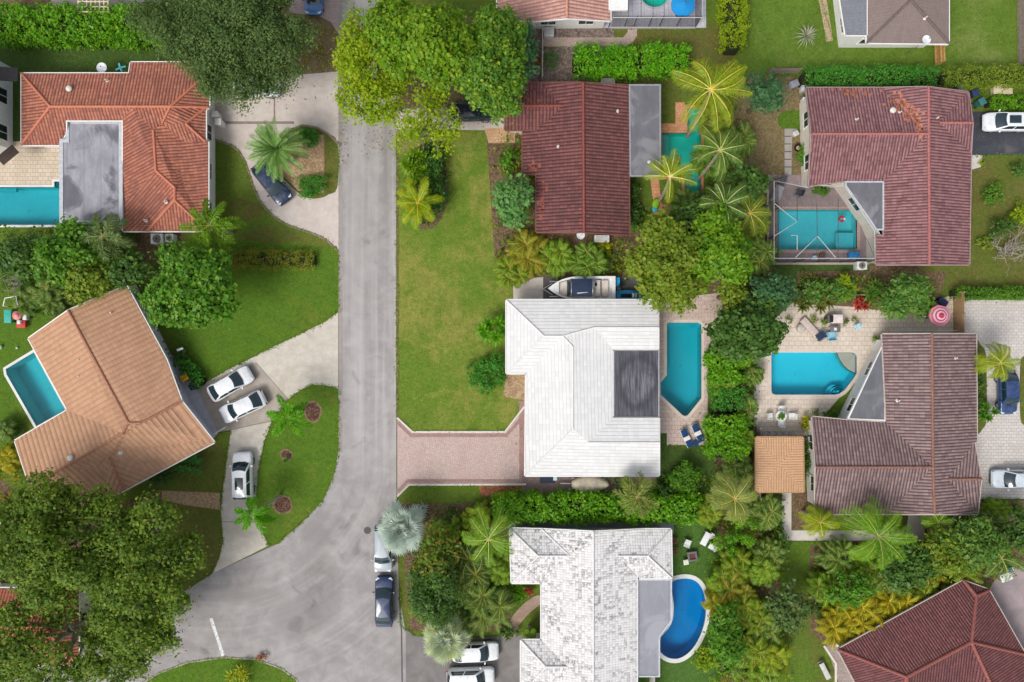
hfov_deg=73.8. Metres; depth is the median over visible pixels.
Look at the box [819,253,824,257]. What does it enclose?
basket
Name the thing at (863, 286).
undergrowth
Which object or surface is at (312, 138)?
shrub
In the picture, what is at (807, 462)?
shrub
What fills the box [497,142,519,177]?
shrub
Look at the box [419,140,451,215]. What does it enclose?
shrub
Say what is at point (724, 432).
hedge
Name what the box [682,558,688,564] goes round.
garden chair
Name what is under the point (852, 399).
window
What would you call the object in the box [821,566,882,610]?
tree
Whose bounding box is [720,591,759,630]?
clumping palm
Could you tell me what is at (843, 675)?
path
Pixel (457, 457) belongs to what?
driveway
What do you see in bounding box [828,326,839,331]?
fire table
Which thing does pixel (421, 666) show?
driveway
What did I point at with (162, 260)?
tree
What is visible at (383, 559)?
parked suv
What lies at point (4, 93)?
window
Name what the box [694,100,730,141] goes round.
clumping palm
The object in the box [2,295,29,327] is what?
play set
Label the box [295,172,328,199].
shrub
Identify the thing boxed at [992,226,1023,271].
bare tree
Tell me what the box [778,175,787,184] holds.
garden chair
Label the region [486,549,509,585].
clumping palm
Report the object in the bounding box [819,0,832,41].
path
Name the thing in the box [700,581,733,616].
clumping palm
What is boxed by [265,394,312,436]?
palm tree
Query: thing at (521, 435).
driveway border
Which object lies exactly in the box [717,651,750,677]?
clumping palm
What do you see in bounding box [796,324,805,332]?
round ottoman
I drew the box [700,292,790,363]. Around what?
tree
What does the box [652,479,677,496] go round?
shrub
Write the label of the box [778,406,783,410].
garden chair
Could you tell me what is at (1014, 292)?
hedge
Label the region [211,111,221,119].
gate pillar
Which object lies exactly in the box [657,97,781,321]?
undergrowth
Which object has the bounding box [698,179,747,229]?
palm tree
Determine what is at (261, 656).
shrub
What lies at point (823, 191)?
potted plant
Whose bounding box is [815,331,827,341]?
garden chair
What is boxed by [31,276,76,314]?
clumping palm
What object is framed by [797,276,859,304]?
hedge
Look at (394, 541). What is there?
fan palm
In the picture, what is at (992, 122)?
parked car
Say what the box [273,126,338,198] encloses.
lawn
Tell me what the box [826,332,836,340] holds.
garden chair
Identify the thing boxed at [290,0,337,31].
driveway
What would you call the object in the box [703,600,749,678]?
tree
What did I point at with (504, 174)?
undergrowth
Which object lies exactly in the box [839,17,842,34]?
window
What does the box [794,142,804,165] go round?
shrub
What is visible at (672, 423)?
pool deck
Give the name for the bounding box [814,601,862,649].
clumping palm
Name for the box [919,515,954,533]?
palm tree
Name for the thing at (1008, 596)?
driveway
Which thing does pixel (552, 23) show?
window
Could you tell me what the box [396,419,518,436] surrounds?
driveway border
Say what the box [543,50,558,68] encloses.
shrub
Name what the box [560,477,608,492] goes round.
covered boat
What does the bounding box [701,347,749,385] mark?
hedge
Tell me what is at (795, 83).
storage tub
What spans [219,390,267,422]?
parked car
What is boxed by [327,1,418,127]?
tree
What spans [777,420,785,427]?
garden chair
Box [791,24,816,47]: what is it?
spiky plant
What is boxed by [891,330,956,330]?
white rail
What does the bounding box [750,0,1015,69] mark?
lawn
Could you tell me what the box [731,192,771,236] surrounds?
palm tree
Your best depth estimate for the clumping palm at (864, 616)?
65.76 m
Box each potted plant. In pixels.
[811,186,821,194]
[819,186,830,197]
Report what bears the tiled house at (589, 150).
on the ground at (232, 178)
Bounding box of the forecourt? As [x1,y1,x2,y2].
[954,300,1023,498]
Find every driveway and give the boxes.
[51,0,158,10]
[197,363,287,430]
[213,313,337,572]
[215,72,337,248]
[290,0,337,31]
[396,107,503,129]
[397,416,525,494]
[405,629,522,681]
[972,112,1023,154]
[989,566,1023,648]
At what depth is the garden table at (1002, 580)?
67.19 m
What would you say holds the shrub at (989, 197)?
on the lawn at (984, 268)
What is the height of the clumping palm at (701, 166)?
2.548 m
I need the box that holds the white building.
[0,61,18,164]
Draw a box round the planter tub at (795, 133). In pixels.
[791,130,798,136]
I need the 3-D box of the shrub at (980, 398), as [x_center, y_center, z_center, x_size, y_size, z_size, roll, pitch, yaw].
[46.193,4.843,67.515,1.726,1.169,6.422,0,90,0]
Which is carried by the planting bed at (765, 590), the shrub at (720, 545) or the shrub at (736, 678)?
the shrub at (736, 678)
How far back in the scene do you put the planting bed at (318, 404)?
67.96 m
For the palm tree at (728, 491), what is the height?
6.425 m
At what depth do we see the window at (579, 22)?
66.76 m
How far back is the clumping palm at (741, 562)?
65.85 m
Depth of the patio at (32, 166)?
67.97 m
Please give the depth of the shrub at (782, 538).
66.83 m
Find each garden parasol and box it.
[671,0,694,16]
[925,305,949,325]
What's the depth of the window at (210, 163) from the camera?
66.91 m
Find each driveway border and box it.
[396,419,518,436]
[396,479,518,492]
[519,401,524,482]
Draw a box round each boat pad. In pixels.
[513,277,542,298]
[543,277,652,298]
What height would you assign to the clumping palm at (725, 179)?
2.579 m
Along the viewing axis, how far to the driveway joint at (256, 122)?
67.96 m
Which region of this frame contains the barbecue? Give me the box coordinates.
[825,315,842,322]
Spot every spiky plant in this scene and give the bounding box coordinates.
[223,662,253,681]
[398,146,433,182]
[418,501,428,511]
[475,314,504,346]
[789,289,815,313]
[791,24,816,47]
[813,286,836,314]
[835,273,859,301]
[852,295,869,311]
[859,276,895,312]
[912,296,937,318]
[978,402,999,422]
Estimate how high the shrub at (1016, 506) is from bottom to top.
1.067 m
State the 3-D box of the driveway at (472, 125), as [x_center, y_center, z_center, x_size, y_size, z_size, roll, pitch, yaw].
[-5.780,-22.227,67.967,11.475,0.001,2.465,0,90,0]
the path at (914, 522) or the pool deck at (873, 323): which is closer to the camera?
the path at (914, 522)
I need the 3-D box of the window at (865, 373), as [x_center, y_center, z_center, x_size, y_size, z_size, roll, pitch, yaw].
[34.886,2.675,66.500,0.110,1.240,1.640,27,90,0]
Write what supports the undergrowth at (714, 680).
on the planting bed at (765, 590)
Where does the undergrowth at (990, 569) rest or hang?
on the planting bed at (813, 623)
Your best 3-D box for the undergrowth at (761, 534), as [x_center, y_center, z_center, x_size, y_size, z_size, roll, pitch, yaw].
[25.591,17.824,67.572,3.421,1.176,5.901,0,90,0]
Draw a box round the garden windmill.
[115,63,125,71]
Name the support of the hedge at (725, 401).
on the planting bed at (751, 455)
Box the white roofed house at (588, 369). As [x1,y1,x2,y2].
[505,299,659,476]
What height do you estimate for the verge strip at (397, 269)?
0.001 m
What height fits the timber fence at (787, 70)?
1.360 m
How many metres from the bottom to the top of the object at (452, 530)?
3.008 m
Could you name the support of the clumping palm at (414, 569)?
on the planting bed at (414, 625)
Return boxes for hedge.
[0,0,171,54]
[174,357,206,388]
[229,247,315,271]
[490,486,698,527]
[570,40,640,83]
[633,38,692,82]
[697,412,754,462]
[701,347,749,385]
[706,386,747,411]
[714,0,751,54]
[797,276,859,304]
[798,61,940,93]
[934,62,1023,91]
[948,285,1023,302]
[983,93,1023,111]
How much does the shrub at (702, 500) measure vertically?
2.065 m
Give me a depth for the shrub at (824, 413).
67.43 m
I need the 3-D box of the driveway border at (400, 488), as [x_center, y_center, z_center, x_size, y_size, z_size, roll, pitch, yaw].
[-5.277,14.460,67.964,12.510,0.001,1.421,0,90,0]
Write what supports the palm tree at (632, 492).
on the ground at (232, 178)
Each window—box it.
[0,86,8,105]
[0,123,8,142]
[175,375,181,390]
[208,124,211,142]
[210,163,211,180]
[540,21,556,25]
[577,21,593,24]
[802,110,808,129]
[804,153,808,171]
[808,433,812,449]
[809,474,813,491]
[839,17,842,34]
[845,396,855,411]
[846,197,859,211]
[856,38,866,44]
[863,361,872,375]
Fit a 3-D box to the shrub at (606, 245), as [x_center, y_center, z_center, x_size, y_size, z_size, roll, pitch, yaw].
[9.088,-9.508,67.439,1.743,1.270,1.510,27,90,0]
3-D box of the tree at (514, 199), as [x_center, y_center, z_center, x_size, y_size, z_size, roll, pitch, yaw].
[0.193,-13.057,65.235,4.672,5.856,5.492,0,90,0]
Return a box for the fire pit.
[686,550,697,561]
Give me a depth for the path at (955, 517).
67.96 m
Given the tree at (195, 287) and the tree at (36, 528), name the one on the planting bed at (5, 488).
the tree at (36, 528)
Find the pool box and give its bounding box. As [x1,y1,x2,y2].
[847,252,859,257]
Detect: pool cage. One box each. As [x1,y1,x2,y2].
[608,0,702,28]
[766,177,878,264]
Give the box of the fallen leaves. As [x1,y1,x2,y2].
[157,0,723,658]
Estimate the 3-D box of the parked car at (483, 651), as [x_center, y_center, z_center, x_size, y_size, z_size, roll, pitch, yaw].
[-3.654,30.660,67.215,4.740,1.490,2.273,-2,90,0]
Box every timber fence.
[541,28,543,81]
[754,426,761,498]
[768,67,802,73]
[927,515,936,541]
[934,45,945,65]
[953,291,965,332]
[1017,0,1023,65]
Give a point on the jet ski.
(625, 294)
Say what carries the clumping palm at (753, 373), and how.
on the ground at (232, 178)
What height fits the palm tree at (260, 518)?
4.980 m
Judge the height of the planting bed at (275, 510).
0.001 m
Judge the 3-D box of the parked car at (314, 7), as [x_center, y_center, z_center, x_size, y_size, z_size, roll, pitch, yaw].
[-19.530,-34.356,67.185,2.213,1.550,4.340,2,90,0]
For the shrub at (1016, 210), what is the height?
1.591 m
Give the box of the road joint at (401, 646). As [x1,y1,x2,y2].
[398,597,402,681]
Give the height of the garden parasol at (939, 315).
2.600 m
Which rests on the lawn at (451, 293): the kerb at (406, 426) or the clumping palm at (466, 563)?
the kerb at (406, 426)
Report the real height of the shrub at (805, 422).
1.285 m
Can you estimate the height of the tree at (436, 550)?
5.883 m
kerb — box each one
[145,657,297,681]
[397,406,524,432]
[397,483,525,496]
[823,645,836,681]
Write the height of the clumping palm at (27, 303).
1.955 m
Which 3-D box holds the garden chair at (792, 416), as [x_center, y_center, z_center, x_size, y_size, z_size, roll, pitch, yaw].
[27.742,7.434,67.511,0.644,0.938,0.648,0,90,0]
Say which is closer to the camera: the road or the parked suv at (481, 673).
the parked suv at (481, 673)
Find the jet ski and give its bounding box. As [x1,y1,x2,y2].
[616,290,643,298]
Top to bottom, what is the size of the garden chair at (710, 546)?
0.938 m
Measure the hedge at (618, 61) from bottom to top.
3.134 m
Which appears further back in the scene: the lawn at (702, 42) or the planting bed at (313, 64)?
the lawn at (702, 42)
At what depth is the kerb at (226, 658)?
67.93 m
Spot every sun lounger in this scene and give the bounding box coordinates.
[680,428,693,447]
[690,423,704,442]
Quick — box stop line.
[210,618,224,655]
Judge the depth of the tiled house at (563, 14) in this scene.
64.75 m
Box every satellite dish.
[96,62,107,71]
[577,233,584,238]
[907,35,930,53]
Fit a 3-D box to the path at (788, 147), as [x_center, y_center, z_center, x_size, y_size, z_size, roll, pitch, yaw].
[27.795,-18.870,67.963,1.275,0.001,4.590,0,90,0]
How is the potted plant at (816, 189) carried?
on the pool deck at (832, 198)
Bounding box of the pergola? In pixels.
[77,0,121,13]
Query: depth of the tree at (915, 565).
63.62 m
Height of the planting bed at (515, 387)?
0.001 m
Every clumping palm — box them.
[0,419,19,442]
[0,445,21,473]
[12,285,41,316]
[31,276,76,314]
[408,591,435,623]
[409,558,429,583]
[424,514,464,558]
[446,529,491,590]
[446,603,473,635]
[449,568,476,608]
[459,499,492,536]
[464,575,516,637]
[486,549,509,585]
[493,253,529,287]
[502,228,547,278]
[537,237,573,276]
[567,240,608,278]
[667,186,704,216]
[689,142,725,178]
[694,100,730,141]
[696,500,723,528]
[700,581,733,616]
[705,376,735,396]
[705,565,737,596]
[715,567,757,610]
[717,171,742,202]
[717,545,751,583]
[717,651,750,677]
[718,120,756,160]
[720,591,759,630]
[722,453,753,481]
[735,393,758,420]
[737,428,754,452]
[739,351,755,369]
[739,629,771,671]
[740,211,770,240]
[740,593,772,635]
[743,363,764,386]
[743,493,784,530]
[745,236,782,275]
[745,554,779,585]
[745,663,781,681]
[746,608,781,644]
[751,533,786,570]
[755,637,794,674]
[803,570,839,606]
[813,534,856,578]
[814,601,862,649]
[831,594,888,635]
[844,545,882,582]
[868,557,900,601]
[870,588,919,618]
[906,574,939,603]
[925,569,946,589]
[938,576,956,589]
[944,563,984,583]
[967,508,1007,547]
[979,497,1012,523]
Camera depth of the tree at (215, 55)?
59.59 m
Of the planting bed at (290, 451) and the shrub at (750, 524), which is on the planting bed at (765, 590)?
the shrub at (750, 524)
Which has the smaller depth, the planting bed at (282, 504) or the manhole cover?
the planting bed at (282, 504)
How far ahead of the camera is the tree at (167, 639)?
61.01 m
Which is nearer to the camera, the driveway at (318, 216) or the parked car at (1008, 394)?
the parked car at (1008, 394)
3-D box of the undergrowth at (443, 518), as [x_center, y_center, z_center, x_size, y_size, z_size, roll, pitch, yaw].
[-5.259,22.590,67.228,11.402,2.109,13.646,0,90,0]
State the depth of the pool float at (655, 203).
67.81 m
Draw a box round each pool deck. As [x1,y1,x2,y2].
[659,293,722,444]
[754,296,952,442]
[768,175,873,262]
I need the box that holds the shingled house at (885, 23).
[833,0,949,47]
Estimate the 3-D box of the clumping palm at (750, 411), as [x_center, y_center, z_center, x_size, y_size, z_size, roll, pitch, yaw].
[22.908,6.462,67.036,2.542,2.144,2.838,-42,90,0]
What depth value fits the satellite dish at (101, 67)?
66.33 m
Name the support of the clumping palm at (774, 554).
on the planting bed at (765, 590)
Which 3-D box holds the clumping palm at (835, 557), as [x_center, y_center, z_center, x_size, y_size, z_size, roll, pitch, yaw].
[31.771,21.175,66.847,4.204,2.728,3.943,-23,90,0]
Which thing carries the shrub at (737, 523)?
on the planting bed at (765, 590)
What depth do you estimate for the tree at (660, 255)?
60.70 m
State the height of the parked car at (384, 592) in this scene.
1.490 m
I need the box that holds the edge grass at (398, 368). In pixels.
[142,0,1023,681]
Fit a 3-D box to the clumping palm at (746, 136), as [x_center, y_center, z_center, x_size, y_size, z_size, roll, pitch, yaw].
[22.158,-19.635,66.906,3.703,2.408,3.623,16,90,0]
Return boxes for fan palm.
[375,499,425,555]
[421,612,472,665]
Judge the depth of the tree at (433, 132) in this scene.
61.57 m
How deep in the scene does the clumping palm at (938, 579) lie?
65.86 m
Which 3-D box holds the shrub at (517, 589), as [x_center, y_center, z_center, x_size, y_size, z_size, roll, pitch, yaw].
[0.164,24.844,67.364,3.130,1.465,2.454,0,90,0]
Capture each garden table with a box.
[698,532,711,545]
[776,411,786,421]
[997,572,1012,582]
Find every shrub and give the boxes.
[146,471,177,490]
[171,453,204,478]
[174,346,188,362]
[255,653,267,660]
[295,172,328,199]
[297,125,320,150]
[403,174,419,189]
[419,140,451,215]
[464,348,506,395]
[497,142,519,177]
[497,626,521,641]
[500,584,529,603]
[523,585,533,596]
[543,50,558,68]
[597,240,614,251]
[630,179,643,227]
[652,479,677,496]
[665,458,702,494]
[691,493,707,511]
[691,645,719,673]
[710,533,726,551]
[722,526,741,545]
[723,542,739,558]
[730,512,746,530]
[733,668,749,681]
[734,529,755,548]
[745,518,760,530]
[773,522,792,563]
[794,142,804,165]
[799,410,810,430]
[801,435,811,477]
[805,600,835,620]
[810,314,818,323]
[810,408,818,415]
[822,409,833,416]
[830,407,839,417]
[843,317,850,326]
[950,515,975,526]
[975,235,993,251]
[977,158,985,165]
[977,358,987,418]
[981,180,1008,207]
[987,215,1019,240]
[1006,158,1023,177]
[1008,198,1023,227]
[1008,502,1023,517]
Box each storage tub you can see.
[616,277,619,286]
[787,79,799,89]
[799,85,807,92]
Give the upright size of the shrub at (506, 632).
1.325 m
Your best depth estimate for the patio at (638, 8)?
67.96 m
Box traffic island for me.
[147,658,295,681]
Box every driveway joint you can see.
[224,121,293,123]
[255,362,287,398]
[338,313,338,388]
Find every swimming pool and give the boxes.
[0,179,58,226]
[3,350,65,427]
[640,0,668,8]
[659,320,703,418]
[660,574,709,662]
[661,105,703,199]
[768,349,859,397]
[775,207,859,252]
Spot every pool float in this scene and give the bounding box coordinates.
[652,198,659,211]
[838,216,845,221]
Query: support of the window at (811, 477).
in the tiled house at (900, 433)
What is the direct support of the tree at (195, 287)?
on the lawn at (278, 306)
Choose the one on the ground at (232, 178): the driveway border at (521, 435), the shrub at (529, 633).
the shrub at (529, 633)
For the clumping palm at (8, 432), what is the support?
on the lawn at (12, 336)
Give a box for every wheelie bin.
[180,373,189,381]
[188,382,199,390]
[952,83,963,89]
[970,88,979,98]
[972,97,986,108]
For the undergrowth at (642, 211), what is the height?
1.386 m
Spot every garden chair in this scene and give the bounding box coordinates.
[682,538,691,547]
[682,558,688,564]
[707,543,716,551]
[766,413,772,419]
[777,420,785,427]
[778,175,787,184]
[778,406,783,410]
[788,413,796,419]
[794,188,805,196]
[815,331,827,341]
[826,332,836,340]
[853,322,862,329]
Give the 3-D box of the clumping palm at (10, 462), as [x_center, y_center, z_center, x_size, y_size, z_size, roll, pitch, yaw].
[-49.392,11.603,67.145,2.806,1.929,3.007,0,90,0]
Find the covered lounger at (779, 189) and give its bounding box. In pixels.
[770,183,783,203]
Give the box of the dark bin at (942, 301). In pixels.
[935,297,948,306]
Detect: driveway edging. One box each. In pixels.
[215,139,338,250]
[291,124,337,143]
[323,134,323,193]
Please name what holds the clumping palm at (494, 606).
on the planting bed at (414, 625)
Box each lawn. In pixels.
[0,39,161,140]
[0,281,50,474]
[156,483,222,605]
[171,239,337,379]
[258,385,337,545]
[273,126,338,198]
[399,129,524,430]
[599,68,681,122]
[627,21,732,67]
[638,524,719,681]
[660,433,714,476]
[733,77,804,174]
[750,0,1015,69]
[772,263,875,280]
[778,110,799,131]
[780,542,837,681]
[921,158,1023,289]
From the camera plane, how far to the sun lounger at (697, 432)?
67.55 m
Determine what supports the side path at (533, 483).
on the ground at (232, 178)
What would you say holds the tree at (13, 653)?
on the planting bed at (5, 488)
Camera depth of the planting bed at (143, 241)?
67.99 m
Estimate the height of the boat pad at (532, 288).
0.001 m
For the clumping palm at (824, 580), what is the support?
on the lawn at (809, 650)
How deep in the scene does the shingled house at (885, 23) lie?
65.06 m
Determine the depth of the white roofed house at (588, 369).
64.73 m
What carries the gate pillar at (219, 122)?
on the driveway at (318, 216)
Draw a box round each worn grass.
[164,442,225,486]
[226,198,262,219]
[240,225,302,243]
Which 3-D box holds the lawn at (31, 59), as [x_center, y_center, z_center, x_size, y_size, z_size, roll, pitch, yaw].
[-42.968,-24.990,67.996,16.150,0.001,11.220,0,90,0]
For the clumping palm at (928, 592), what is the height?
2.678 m
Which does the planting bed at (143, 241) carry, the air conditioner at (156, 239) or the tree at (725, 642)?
the air conditioner at (156, 239)
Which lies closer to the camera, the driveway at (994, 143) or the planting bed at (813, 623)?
the driveway at (994, 143)
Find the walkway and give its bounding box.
[508,522,673,533]
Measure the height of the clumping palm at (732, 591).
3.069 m
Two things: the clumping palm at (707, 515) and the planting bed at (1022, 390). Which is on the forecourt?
the planting bed at (1022, 390)
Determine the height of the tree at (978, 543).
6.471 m
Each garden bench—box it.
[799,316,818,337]
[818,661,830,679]
[991,84,1012,94]
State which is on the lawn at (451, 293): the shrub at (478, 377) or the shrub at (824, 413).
the shrub at (478, 377)
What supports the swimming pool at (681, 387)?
in the ground at (232, 178)
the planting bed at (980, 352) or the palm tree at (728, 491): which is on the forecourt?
the planting bed at (980, 352)
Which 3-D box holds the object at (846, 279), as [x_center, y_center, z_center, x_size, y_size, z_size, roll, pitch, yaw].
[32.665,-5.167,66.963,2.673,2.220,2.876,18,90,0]
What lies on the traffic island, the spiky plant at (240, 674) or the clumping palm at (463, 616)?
the spiky plant at (240, 674)
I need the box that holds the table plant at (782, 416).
[777,412,784,419]
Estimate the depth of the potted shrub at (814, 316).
67.58 m
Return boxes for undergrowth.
[0,220,166,321]
[0,438,24,513]
[1,510,168,607]
[134,289,183,373]
[277,13,330,71]
[401,502,511,637]
[404,144,448,226]
[492,130,544,277]
[546,234,641,280]
[600,473,716,501]
[630,201,650,233]
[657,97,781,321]
[704,493,790,681]
[709,630,792,681]
[710,358,759,492]
[755,493,787,541]
[797,268,937,324]
[811,528,1023,644]
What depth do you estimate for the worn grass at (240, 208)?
67.99 m
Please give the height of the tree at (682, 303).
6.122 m
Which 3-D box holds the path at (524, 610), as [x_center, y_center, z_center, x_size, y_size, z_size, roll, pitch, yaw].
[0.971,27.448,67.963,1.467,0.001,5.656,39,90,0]
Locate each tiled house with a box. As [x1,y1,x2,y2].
[0,583,90,665]
[14,285,215,514]
[20,61,214,231]
[496,0,627,28]
[504,82,660,235]
[509,526,672,681]
[799,86,973,265]
[806,333,982,514]
[833,579,1023,681]
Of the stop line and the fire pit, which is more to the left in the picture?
the stop line
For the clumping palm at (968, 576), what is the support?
on the planting bed at (813, 623)
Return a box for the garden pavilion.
[753,436,804,492]
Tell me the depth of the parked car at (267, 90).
67.09 m
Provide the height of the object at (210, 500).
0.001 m
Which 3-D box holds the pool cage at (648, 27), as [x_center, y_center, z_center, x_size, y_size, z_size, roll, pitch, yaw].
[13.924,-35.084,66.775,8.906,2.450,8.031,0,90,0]
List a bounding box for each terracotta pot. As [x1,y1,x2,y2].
[672,537,677,543]
[672,547,677,553]
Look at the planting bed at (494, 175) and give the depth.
67.99 m
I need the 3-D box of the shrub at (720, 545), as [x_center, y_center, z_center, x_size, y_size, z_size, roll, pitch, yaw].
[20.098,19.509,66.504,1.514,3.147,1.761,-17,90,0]
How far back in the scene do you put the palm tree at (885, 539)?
61.76 m
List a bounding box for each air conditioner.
[151,234,165,244]
[165,234,176,242]
[544,27,553,38]
[594,235,608,242]
[600,78,614,82]
[853,261,866,269]
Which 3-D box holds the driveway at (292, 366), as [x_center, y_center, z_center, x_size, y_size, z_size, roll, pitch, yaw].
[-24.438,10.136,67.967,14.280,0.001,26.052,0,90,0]
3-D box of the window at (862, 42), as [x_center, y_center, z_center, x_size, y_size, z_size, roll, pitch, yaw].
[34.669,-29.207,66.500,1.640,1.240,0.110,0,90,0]
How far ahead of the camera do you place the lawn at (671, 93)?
68.00 m
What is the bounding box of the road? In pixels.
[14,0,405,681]
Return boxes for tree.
[0,232,46,283]
[0,275,22,297]
[0,466,152,621]
[0,596,138,681]
[20,214,110,288]
[58,249,114,306]
[75,608,190,681]
[76,484,214,661]
[78,212,137,261]
[101,246,157,292]
[117,0,322,115]
[136,242,242,330]
[148,233,189,272]
[178,198,246,251]
[234,494,281,533]
[245,116,310,181]
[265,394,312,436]
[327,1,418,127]
[355,0,483,94]
[387,80,464,159]
[396,176,444,229]
[402,555,465,634]
[412,81,465,120]
[415,518,461,583]
[454,0,530,125]
[461,506,514,567]
[490,173,538,231]
[516,14,543,98]
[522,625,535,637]
[612,471,659,518]
[623,207,708,315]
[644,148,697,203]
[665,268,712,317]
[668,195,705,233]
[671,55,752,137]
[689,125,746,182]
[690,191,757,287]
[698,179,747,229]
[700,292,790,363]
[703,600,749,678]
[704,470,758,526]
[713,277,748,315]
[722,159,773,211]
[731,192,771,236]
[739,68,787,116]
[745,272,803,314]
[760,577,816,636]
[797,504,839,537]
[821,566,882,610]
[836,495,917,570]
[873,534,945,595]
[879,271,936,321]
[915,524,978,582]
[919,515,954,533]
[939,512,1019,574]
[974,341,1020,381]
[982,538,1023,581]
[988,506,1023,555]
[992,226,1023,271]
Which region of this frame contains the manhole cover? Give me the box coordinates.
[364,527,370,533]
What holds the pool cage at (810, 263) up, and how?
on the pool deck at (832, 198)
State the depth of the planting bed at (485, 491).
67.99 m
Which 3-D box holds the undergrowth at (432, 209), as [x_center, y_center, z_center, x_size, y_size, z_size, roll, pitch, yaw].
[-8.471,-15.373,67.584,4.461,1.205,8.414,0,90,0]
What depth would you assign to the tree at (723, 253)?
60.73 m
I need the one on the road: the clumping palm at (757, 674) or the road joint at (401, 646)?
the road joint at (401, 646)
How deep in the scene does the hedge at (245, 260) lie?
67.30 m
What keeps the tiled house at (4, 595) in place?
on the ground at (232, 178)
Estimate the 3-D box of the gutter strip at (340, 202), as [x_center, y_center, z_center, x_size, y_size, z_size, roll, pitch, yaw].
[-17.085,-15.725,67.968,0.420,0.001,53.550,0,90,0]
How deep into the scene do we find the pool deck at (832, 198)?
67.96 m
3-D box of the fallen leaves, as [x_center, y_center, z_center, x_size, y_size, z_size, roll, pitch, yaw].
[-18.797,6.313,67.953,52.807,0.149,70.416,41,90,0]
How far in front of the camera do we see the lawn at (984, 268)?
68.00 m
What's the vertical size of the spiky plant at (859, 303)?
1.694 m
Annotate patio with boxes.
[0,141,58,184]
[603,0,705,27]
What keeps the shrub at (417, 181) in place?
on the planting bed at (434, 223)
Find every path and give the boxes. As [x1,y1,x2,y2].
[131,284,217,437]
[485,127,514,142]
[503,595,539,638]
[522,471,656,495]
[543,25,636,46]
[650,177,671,214]
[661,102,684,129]
[782,493,903,540]
[785,129,796,174]
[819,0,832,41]
[826,643,852,681]
[904,515,924,540]
[944,515,960,530]
[972,155,981,168]
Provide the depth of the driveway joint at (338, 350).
67.96 m
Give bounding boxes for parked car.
[205,366,254,402]
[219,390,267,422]
[233,77,280,98]
[250,160,291,205]
[303,0,323,15]
[372,575,394,626]
[448,102,494,122]
[451,639,498,664]
[981,109,1023,132]
[990,468,1023,490]
[994,369,1021,414]
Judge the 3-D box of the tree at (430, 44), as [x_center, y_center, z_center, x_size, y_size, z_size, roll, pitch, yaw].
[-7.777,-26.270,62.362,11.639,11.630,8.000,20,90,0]
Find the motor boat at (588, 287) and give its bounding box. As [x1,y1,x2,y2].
[543,276,621,298]
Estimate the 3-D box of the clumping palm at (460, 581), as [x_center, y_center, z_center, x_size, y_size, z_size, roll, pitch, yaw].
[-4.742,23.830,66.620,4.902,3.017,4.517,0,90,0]
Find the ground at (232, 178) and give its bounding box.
[0,0,1023,637]
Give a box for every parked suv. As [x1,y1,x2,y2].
[229,451,254,499]
[371,523,394,571]
[446,664,494,681]
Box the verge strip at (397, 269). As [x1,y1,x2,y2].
[396,129,398,417]
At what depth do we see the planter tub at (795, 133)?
67.50 m
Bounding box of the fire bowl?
[794,144,800,151]
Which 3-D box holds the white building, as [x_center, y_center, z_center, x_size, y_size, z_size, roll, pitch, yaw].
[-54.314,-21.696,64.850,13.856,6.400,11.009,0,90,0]
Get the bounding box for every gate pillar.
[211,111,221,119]
[215,118,225,127]
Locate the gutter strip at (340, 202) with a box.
[338,0,342,451]
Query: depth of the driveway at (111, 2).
67.96 m
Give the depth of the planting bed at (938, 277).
67.99 m
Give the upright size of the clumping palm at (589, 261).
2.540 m
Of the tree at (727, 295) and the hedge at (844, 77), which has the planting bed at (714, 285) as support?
the tree at (727, 295)
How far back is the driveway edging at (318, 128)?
67.94 m
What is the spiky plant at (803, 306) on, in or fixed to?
on the planting bed at (938, 277)
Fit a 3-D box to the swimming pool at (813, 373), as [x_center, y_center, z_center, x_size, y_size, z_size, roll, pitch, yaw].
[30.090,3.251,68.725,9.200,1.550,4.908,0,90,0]
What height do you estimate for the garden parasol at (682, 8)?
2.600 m
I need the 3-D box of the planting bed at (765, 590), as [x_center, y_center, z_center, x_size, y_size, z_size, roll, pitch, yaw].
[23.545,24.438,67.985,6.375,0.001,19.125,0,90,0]
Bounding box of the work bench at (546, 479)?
[540,477,554,482]
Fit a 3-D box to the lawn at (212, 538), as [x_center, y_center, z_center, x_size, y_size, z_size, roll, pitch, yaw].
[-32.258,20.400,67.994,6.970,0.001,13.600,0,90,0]
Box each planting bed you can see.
[0,0,152,15]
[0,478,161,673]
[136,232,182,276]
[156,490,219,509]
[272,5,337,75]
[272,495,292,513]
[275,497,290,511]
[277,135,322,191]
[280,448,292,461]
[282,451,290,459]
[304,400,321,422]
[306,403,319,420]
[396,17,484,108]
[401,503,511,630]
[404,143,447,229]
[478,485,525,497]
[487,134,545,277]
[503,375,524,399]
[527,28,613,81]
[546,232,642,276]
[704,171,771,340]
[709,342,753,494]
[716,493,779,681]
[792,491,813,529]
[797,271,945,311]
[810,532,1023,644]
[870,266,920,280]
[954,500,1023,541]
[977,340,986,433]
[1020,356,1023,424]
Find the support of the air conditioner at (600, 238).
on the planting bed at (572, 239)
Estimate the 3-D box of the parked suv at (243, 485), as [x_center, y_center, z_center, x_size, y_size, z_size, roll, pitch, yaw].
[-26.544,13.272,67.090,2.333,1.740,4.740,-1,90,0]

